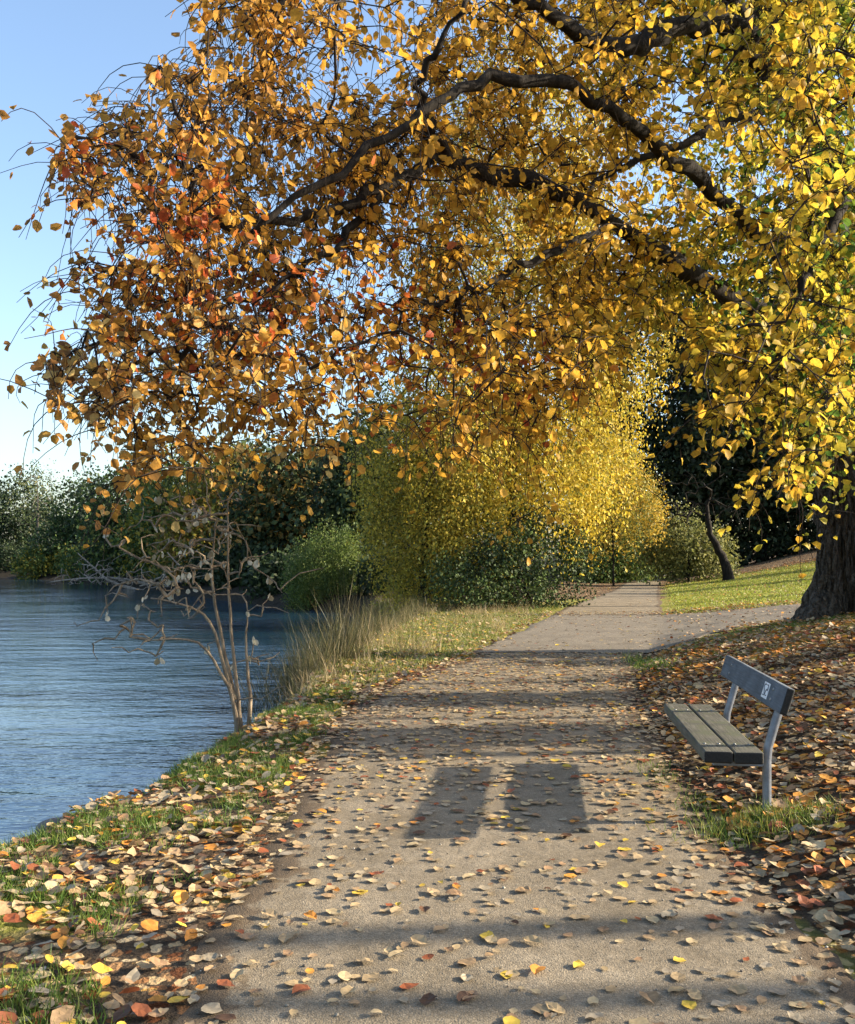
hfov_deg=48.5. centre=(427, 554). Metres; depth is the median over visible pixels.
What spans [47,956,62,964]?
fallen leaf
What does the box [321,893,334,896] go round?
fallen leaf
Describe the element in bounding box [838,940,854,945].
fallen leaf
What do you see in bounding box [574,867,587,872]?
fallen leaf
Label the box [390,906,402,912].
fallen leaf
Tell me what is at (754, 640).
leaf litter
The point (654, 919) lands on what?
fallen leaf
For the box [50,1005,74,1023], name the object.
fallen leaf
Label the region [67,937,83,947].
fallen leaf
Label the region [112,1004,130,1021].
fallen leaf
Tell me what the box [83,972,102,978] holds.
fallen leaf
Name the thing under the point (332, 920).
fallen leaf
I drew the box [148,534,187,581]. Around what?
shore bush
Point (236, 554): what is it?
shore bush
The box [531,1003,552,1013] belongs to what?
fallen leaf
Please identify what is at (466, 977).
fallen leaf
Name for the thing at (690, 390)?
conifer tree
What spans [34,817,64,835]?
shore stone
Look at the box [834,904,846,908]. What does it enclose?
fallen leaf
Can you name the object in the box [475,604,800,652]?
side path
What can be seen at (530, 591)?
ivy shrub
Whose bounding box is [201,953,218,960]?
fallen leaf
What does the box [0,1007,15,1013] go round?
fallen leaf
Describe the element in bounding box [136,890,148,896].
fallen leaf
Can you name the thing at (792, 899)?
fallen leaf
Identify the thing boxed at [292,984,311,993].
fallen leaf
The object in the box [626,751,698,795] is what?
grass tuft
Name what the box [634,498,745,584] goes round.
lawn shrub
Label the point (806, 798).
fallen leaf
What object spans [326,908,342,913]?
fallen leaf
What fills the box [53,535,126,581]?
shore bush
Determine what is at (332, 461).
distant tree
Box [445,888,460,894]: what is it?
fallen leaf
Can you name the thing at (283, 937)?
fallen leaf
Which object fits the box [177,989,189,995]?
fallen leaf
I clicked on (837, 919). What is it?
fallen leaf
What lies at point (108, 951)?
fallen leaf
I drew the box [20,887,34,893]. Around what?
fallen leaf
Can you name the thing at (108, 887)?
fallen leaf
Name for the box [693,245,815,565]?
conifer tree
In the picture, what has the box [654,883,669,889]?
fallen leaf
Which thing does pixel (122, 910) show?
fallen leaf
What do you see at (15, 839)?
fallen leaf
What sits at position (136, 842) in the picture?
fallen leaf
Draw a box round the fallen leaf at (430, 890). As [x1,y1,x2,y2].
[427,887,439,893]
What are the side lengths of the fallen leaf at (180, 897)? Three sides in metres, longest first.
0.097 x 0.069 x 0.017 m
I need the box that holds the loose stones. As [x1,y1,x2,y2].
[173,688,854,1023]
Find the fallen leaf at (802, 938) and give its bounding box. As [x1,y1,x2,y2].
[798,936,811,940]
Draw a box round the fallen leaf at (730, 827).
[726,824,737,829]
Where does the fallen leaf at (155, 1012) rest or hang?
on the ground at (16, 942)
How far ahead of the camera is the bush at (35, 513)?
86.37 m
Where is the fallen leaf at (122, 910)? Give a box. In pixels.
[114,907,129,914]
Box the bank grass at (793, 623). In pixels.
[645,613,854,678]
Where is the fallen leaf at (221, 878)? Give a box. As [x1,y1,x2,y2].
[214,876,227,883]
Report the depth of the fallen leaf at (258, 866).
4.67 m
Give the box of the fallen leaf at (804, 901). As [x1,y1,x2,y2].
[796,893,812,907]
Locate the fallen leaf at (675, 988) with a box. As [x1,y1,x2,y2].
[668,986,684,991]
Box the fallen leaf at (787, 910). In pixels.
[778,908,795,913]
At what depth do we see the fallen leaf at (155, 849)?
4.86 m
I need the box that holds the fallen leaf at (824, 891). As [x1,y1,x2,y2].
[819,888,831,893]
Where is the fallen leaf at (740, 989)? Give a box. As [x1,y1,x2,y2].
[728,984,746,993]
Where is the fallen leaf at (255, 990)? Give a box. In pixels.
[248,988,262,992]
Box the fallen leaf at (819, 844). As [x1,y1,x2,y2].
[812,840,825,849]
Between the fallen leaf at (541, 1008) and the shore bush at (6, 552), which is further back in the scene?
the shore bush at (6, 552)
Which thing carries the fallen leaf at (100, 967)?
on the ground at (16, 942)
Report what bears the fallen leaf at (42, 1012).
on the ground at (16, 942)
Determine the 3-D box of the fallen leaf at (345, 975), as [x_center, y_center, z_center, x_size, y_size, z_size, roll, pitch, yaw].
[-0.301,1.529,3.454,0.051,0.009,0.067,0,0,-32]
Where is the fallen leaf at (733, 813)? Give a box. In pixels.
[732,812,743,819]
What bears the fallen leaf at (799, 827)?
on the ground at (16, 942)
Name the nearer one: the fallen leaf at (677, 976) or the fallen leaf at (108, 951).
the fallen leaf at (677, 976)
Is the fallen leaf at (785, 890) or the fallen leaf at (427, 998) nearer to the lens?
the fallen leaf at (427, 998)
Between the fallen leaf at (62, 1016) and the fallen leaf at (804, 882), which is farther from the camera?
the fallen leaf at (804, 882)
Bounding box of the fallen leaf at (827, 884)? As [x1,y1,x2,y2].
[819,880,836,888]
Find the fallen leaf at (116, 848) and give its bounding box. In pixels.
[108,846,123,852]
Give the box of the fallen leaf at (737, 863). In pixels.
[734,861,748,866]
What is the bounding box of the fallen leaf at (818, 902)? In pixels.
[809,898,824,905]
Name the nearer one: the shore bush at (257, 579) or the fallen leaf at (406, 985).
the fallen leaf at (406, 985)
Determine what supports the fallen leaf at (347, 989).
on the path at (339, 947)
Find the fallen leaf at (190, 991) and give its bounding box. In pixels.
[176,990,196,995]
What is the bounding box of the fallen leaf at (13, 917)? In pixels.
[3,913,22,922]
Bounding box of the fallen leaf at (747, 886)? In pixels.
[739,884,754,889]
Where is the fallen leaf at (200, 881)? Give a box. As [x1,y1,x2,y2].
[193,878,207,883]
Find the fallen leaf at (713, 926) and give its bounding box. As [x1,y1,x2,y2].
[708,923,721,929]
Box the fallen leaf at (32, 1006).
[26,998,40,1008]
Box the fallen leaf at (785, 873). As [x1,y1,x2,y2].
[773,871,788,877]
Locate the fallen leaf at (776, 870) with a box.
[772,868,783,873]
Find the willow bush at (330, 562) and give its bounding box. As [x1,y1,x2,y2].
[277,515,364,610]
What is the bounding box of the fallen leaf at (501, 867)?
[498,864,508,869]
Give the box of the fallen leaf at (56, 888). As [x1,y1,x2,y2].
[48,886,60,894]
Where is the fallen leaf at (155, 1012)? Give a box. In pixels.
[148,1008,164,1016]
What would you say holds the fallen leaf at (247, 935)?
on the path at (339, 947)
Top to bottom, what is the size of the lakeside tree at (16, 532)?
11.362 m
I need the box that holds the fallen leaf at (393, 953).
[388,949,403,957]
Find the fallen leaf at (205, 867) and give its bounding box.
[199,865,211,869]
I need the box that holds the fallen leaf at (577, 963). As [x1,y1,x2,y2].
[573,960,584,967]
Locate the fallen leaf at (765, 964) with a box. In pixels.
[759,961,771,967]
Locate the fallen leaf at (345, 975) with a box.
[338,971,351,980]
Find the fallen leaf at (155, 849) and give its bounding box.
[151,846,162,853]
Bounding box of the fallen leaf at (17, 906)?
[12,900,24,910]
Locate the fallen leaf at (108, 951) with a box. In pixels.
[100,947,115,958]
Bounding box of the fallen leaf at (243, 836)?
[237,834,251,838]
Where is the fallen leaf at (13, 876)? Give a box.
[5,875,22,879]
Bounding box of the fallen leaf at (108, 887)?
[101,883,112,891]
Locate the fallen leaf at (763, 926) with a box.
[755,924,771,931]
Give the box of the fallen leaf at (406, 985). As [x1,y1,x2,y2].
[399,983,418,988]
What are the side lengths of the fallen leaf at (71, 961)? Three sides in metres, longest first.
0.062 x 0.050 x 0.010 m
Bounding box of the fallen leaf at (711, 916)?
[704,914,723,919]
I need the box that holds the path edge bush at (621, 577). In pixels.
[554,503,668,583]
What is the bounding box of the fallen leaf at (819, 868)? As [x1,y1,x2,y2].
[814,865,826,873]
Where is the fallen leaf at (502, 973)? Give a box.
[500,970,512,978]
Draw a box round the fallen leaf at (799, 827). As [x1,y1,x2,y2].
[791,823,804,832]
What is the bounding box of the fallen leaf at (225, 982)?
[216,979,234,985]
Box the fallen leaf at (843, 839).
[836,837,848,841]
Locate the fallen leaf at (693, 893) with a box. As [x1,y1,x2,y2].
[685,891,700,896]
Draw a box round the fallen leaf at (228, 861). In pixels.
[220,858,235,865]
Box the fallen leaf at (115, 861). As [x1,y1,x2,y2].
[107,858,119,863]
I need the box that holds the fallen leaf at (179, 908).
[165,902,182,910]
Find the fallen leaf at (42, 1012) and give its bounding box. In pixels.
[31,1010,48,1018]
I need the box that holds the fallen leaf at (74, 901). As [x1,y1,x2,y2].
[72,892,87,906]
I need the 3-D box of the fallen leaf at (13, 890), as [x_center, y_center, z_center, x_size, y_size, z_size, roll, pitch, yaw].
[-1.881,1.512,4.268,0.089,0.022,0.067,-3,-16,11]
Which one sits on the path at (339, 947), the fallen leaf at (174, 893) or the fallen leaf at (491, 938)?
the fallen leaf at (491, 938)
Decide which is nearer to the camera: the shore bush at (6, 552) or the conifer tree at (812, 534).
the conifer tree at (812, 534)
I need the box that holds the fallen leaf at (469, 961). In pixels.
[458,957,475,965]
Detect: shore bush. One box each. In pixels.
[0,538,32,570]
[4,540,74,579]
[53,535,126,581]
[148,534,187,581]
[173,544,231,586]
[196,528,294,592]
[231,541,318,604]
[280,540,363,564]
[301,536,392,591]
[339,536,468,596]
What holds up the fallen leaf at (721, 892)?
on the path at (339, 947)
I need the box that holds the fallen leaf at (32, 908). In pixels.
[26,906,39,913]
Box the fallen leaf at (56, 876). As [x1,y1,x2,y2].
[52,874,63,882]
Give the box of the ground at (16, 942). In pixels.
[0,548,854,1023]
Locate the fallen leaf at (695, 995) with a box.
[687,992,701,999]
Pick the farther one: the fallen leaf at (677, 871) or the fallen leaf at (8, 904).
the fallen leaf at (677, 871)
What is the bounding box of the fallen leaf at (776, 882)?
[769,879,780,885]
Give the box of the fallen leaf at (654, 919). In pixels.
[646,916,658,923]
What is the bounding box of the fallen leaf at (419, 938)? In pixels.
[410,934,427,943]
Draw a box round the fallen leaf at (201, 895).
[190,893,206,896]
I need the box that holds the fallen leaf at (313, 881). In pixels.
[309,878,320,884]
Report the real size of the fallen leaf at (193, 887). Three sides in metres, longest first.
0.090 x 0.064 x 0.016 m
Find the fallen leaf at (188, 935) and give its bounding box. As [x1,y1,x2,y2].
[185,928,196,940]
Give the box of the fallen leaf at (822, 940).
[815,937,831,944]
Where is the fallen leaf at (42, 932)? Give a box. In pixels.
[33,931,49,933]
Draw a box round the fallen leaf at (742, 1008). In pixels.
[734,1005,750,1010]
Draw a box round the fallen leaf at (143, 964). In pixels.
[136,961,156,967]
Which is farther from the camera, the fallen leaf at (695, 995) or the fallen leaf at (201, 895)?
the fallen leaf at (201, 895)
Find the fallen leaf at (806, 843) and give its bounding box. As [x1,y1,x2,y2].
[801,841,812,846]
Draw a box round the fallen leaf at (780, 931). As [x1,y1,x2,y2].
[767,928,784,933]
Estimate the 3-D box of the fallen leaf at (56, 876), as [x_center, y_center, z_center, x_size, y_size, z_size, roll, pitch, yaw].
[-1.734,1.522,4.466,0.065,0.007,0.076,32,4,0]
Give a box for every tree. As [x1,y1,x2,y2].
[0,0,854,621]
[0,459,66,566]
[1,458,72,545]
[16,465,128,572]
[57,452,181,584]
[101,432,235,584]
[131,426,298,585]
[182,414,359,585]
[182,432,287,489]
[262,376,489,576]
[286,418,389,548]
[340,349,526,617]
[382,0,683,604]
[435,367,564,570]
[533,286,661,577]
[545,416,676,586]
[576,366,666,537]
[621,221,753,578]
[632,439,782,580]
[643,301,755,576]
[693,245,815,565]
[736,267,816,558]
[778,357,816,552]
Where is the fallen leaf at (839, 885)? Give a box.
[834,883,846,888]
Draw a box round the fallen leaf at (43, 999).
[38,996,53,1002]
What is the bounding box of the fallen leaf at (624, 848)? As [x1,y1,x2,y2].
[617,847,630,850]
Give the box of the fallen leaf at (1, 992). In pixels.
[0,988,15,1002]
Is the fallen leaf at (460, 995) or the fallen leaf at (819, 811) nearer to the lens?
the fallen leaf at (460, 995)
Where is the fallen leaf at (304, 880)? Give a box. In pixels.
[297,879,309,881]
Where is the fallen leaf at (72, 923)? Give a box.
[68,918,78,927]
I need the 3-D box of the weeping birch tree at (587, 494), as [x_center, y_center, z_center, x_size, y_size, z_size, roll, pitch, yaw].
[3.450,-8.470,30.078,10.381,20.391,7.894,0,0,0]
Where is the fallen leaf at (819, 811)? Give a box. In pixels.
[813,808,824,814]
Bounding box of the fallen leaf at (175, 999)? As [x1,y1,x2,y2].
[167,996,188,1002]
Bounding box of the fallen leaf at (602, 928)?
[597,926,608,931]
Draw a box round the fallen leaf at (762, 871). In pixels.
[753,869,765,876]
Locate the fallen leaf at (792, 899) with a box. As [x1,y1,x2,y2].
[788,897,798,901]
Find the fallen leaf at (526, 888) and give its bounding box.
[515,886,530,891]
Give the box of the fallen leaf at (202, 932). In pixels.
[190,931,207,933]
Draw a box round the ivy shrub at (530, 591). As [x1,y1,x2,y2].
[414,489,609,611]
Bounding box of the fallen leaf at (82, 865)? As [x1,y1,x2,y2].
[75,861,88,870]
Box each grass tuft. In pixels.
[242,699,337,729]
[614,651,696,675]
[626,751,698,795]
[645,778,853,853]
[654,782,744,830]
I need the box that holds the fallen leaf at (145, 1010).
[131,1002,151,1015]
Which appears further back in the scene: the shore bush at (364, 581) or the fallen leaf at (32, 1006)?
the shore bush at (364, 581)
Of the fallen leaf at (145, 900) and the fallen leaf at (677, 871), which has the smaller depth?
the fallen leaf at (145, 900)
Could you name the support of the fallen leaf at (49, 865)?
on the ground at (16, 942)
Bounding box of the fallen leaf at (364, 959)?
[357,957,372,961]
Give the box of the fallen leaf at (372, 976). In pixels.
[362,972,379,980]
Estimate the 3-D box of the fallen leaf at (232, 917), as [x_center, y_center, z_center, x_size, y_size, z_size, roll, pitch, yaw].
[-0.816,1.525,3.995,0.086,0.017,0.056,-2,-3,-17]
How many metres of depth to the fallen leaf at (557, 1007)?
3.21 m
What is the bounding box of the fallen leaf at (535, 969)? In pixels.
[530,964,545,974]
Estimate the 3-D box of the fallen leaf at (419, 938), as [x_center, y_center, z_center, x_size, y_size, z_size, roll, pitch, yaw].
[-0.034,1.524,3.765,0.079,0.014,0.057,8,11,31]
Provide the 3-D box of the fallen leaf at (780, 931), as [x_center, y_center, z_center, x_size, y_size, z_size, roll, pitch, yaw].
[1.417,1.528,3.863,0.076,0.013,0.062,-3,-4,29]
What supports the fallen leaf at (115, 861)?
on the ground at (16, 942)
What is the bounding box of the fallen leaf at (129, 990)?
[119,987,139,993]
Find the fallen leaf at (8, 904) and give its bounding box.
[0,901,11,906]
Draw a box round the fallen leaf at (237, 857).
[229,855,241,860]
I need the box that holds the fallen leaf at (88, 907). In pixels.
[80,906,97,911]
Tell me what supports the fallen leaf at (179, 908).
on the ground at (16, 942)
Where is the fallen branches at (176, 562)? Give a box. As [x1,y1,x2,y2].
[129,552,202,589]
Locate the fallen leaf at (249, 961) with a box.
[242,959,259,964]
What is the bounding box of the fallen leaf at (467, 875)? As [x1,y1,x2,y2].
[462,873,475,878]
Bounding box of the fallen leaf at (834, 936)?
[826,932,842,940]
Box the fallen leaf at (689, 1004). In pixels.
[682,1000,696,1008]
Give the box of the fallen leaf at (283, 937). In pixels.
[278,933,291,942]
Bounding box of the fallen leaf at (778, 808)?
[771,806,782,812]
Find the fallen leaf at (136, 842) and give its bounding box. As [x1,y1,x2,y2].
[128,841,143,845]
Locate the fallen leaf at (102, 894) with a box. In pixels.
[98,892,112,899]
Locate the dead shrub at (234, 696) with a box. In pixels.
[74,476,323,731]
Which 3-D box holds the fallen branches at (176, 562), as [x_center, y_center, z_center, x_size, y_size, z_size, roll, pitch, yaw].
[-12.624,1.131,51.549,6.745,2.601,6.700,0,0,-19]
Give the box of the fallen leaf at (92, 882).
[90,880,102,887]
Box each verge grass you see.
[0,683,361,1023]
[288,604,558,701]
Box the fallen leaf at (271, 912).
[262,908,276,916]
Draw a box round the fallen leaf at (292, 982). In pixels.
[284,979,303,985]
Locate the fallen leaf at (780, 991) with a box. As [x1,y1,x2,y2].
[768,987,785,994]
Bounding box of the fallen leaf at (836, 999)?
[829,996,842,1004]
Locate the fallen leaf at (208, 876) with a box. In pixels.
[201,873,211,879]
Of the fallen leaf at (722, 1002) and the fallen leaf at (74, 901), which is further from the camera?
the fallen leaf at (74, 901)
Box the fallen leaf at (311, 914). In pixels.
[304,911,316,918]
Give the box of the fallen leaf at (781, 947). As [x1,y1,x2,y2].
[774,944,791,951]
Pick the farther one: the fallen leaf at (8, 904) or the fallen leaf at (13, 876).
the fallen leaf at (13, 876)
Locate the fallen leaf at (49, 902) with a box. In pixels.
[41,900,56,903]
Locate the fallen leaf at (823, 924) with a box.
[812,915,829,926]
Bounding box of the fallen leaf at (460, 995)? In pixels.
[456,991,471,1000]
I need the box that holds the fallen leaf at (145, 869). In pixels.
[139,866,152,873]
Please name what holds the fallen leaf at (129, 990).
on the fallen leaf
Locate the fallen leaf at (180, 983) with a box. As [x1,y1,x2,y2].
[174,979,187,986]
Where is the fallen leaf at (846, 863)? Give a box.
[840,857,851,867]
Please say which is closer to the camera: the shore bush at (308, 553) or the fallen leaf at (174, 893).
the fallen leaf at (174, 893)
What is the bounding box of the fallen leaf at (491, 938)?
[484,935,496,942]
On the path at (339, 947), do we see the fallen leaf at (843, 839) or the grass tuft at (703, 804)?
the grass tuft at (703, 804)
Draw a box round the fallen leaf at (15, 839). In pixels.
[11,837,24,844]
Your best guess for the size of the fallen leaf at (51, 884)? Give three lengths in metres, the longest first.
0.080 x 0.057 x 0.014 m
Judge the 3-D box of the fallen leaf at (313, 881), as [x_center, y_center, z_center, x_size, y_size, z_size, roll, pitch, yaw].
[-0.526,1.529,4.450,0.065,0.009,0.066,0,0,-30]
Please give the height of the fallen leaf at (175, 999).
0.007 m
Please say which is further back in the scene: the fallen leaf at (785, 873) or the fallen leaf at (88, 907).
the fallen leaf at (785, 873)
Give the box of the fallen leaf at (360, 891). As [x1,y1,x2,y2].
[352,889,367,894]
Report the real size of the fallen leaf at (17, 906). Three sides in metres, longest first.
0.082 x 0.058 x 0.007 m
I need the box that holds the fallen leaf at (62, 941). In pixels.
[57,935,72,948]
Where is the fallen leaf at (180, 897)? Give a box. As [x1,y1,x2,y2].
[173,892,188,903]
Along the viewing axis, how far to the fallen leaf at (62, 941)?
3.77 m
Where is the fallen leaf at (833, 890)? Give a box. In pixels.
[830,887,845,893]
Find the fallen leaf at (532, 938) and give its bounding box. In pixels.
[522,935,541,942]
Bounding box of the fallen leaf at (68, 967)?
[62,960,74,970]
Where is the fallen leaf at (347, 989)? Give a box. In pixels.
[340,985,355,994]
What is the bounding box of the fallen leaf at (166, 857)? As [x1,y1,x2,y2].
[160,855,172,862]
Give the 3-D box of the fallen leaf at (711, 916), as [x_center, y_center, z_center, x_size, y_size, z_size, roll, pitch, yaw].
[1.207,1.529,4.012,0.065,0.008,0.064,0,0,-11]
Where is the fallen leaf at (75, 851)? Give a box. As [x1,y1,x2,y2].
[72,848,84,853]
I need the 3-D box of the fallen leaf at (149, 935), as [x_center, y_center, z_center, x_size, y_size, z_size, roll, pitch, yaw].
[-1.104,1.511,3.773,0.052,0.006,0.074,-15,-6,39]
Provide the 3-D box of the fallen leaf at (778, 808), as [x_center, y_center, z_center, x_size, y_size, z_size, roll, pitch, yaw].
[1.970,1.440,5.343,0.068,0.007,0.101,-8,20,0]
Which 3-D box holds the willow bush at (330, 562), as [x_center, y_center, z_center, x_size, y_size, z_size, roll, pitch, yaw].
[-4.080,0.336,36.969,3.789,3.900,3.337,0,0,0]
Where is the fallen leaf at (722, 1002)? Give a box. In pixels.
[711,999,730,1006]
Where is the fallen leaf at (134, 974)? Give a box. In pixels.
[125,967,140,982]
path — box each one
[173,575,854,1023]
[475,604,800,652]
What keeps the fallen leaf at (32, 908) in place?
on the ground at (16, 942)
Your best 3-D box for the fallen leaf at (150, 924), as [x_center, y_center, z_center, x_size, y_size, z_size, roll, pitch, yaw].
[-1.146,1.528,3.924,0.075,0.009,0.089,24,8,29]
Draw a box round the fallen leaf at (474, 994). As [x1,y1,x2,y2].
[462,990,477,999]
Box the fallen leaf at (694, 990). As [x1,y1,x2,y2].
[687,988,701,995]
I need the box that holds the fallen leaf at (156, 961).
[148,956,170,965]
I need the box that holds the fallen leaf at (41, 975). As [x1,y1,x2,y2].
[29,971,51,980]
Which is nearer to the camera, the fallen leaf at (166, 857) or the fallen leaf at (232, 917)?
the fallen leaf at (232, 917)
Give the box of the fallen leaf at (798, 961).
[792,959,806,963]
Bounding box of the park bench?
[664,655,794,810]
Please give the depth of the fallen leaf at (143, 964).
3.56 m
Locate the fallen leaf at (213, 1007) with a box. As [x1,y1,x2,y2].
[201,1002,221,1013]
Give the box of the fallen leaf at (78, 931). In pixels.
[74,929,84,934]
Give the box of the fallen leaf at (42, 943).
[31,940,53,947]
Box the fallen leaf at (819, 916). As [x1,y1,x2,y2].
[815,909,826,921]
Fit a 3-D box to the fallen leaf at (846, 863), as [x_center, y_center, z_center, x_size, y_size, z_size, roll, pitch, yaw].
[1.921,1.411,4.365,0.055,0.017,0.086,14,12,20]
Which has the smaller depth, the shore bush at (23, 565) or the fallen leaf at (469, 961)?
the fallen leaf at (469, 961)
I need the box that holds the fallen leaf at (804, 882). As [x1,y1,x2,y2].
[796,879,809,885]
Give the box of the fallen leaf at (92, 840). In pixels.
[84,837,96,843]
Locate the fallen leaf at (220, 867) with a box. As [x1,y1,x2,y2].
[212,865,223,871]
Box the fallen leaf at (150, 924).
[141,919,157,930]
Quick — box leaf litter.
[0,558,854,1023]
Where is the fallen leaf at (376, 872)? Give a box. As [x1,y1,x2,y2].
[368,871,383,874]
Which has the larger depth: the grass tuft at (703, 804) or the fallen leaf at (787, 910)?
the grass tuft at (703, 804)
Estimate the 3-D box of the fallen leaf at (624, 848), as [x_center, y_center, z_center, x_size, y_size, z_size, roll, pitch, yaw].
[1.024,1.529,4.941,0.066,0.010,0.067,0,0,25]
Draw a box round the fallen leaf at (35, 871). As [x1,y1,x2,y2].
[25,869,39,874]
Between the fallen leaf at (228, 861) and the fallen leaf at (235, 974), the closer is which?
the fallen leaf at (235, 974)
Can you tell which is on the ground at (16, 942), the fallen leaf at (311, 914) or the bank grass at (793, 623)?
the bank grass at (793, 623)
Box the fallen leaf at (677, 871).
[673,868,683,874]
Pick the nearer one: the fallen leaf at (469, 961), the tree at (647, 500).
the fallen leaf at (469, 961)
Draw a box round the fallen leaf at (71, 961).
[60,959,74,965]
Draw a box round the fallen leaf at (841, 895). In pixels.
[834,891,851,899]
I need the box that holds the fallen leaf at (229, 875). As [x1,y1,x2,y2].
[221,872,235,877]
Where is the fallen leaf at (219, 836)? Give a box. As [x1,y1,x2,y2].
[210,834,224,838]
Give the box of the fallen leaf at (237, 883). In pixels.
[228,881,241,887]
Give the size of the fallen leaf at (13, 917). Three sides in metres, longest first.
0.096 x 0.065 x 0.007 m
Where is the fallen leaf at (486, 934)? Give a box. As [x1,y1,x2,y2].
[480,930,493,937]
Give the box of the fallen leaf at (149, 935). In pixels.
[142,932,156,938]
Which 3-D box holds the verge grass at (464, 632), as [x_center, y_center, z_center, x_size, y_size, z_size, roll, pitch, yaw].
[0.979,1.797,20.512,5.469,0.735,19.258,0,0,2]
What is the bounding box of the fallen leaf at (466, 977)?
[461,974,472,980]
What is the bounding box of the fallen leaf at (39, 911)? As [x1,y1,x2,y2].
[34,908,49,920]
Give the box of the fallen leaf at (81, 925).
[74,920,84,932]
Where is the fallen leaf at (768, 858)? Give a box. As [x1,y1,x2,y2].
[765,854,778,864]
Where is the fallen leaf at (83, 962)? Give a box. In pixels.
[78,958,90,965]
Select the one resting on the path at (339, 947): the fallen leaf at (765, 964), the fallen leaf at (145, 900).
the fallen leaf at (765, 964)
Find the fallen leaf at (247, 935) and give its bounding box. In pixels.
[238,933,255,938]
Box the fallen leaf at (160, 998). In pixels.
[147,995,166,1001]
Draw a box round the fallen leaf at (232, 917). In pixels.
[224,915,243,920]
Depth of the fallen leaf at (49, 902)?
4.16 m
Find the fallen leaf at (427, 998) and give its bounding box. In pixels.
[419,992,435,1004]
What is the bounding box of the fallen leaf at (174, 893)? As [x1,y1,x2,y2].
[170,890,185,895]
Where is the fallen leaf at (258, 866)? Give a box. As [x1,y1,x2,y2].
[250,865,265,867]
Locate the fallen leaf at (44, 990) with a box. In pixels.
[28,987,50,992]
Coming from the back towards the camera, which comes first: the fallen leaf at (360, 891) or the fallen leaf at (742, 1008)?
the fallen leaf at (360, 891)
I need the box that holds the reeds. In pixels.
[218,555,433,712]
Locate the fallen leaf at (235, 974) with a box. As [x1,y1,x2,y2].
[230,969,243,979]
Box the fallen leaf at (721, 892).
[712,890,727,893]
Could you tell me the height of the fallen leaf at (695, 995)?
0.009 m
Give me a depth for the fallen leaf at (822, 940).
3.77 m
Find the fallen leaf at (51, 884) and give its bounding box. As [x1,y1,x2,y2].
[44,881,60,889]
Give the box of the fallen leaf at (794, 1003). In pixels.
[789,1001,806,1007]
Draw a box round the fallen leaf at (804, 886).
[800,884,811,890]
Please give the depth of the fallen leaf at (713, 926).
3.92 m
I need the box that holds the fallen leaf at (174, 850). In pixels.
[168,848,180,853]
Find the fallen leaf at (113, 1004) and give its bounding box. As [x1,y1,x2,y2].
[102,999,119,1008]
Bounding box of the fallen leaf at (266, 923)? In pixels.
[259,920,269,925]
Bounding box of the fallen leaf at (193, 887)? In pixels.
[189,883,202,896]
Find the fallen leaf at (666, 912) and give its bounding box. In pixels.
[661,909,677,917]
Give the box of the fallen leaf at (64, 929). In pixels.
[57,926,69,933]
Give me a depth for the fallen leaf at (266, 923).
3.94 m
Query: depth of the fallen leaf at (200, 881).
4.45 m
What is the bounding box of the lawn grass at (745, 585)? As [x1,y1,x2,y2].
[663,561,815,613]
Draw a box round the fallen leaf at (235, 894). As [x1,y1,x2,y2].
[230,892,245,899]
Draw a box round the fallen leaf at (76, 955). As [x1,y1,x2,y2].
[64,952,83,959]
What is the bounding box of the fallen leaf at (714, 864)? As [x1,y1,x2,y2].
[708,862,718,866]
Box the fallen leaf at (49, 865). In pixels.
[42,862,55,870]
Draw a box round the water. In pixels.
[0,578,375,844]
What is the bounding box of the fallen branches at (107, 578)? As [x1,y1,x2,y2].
[48,553,160,588]
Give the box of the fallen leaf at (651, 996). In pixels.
[639,991,658,1002]
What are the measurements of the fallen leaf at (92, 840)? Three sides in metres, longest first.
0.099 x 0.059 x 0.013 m
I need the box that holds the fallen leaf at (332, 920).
[325,918,342,922]
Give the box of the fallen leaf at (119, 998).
[112,993,124,1004]
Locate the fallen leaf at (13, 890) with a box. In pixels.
[1,889,17,893]
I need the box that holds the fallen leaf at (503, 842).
[497,841,510,843]
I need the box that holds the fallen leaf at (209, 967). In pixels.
[204,965,215,970]
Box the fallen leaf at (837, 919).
[823,911,843,923]
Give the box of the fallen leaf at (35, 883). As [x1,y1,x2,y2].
[26,879,41,886]
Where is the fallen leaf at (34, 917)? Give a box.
[27,913,42,921]
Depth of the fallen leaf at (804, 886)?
4.29 m
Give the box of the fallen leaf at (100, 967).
[92,962,112,973]
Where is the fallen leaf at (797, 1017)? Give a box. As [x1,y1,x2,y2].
[787,1011,805,1023]
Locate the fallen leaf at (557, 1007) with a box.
[545,1001,564,1012]
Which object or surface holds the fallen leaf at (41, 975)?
on the ground at (16, 942)
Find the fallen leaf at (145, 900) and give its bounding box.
[136,898,147,904]
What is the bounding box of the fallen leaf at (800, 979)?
[792,975,807,982]
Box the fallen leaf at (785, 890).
[777,888,794,893]
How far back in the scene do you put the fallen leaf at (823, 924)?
3.93 m
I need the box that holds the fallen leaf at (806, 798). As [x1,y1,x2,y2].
[799,795,811,805]
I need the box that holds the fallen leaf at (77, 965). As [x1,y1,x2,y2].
[73,961,91,968]
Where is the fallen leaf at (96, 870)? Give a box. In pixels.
[90,865,104,874]
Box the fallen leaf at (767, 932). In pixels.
[761,928,773,935]
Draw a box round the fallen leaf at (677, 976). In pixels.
[670,972,684,980]
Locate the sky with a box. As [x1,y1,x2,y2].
[0,0,854,552]
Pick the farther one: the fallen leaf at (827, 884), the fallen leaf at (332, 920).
the fallen leaf at (827, 884)

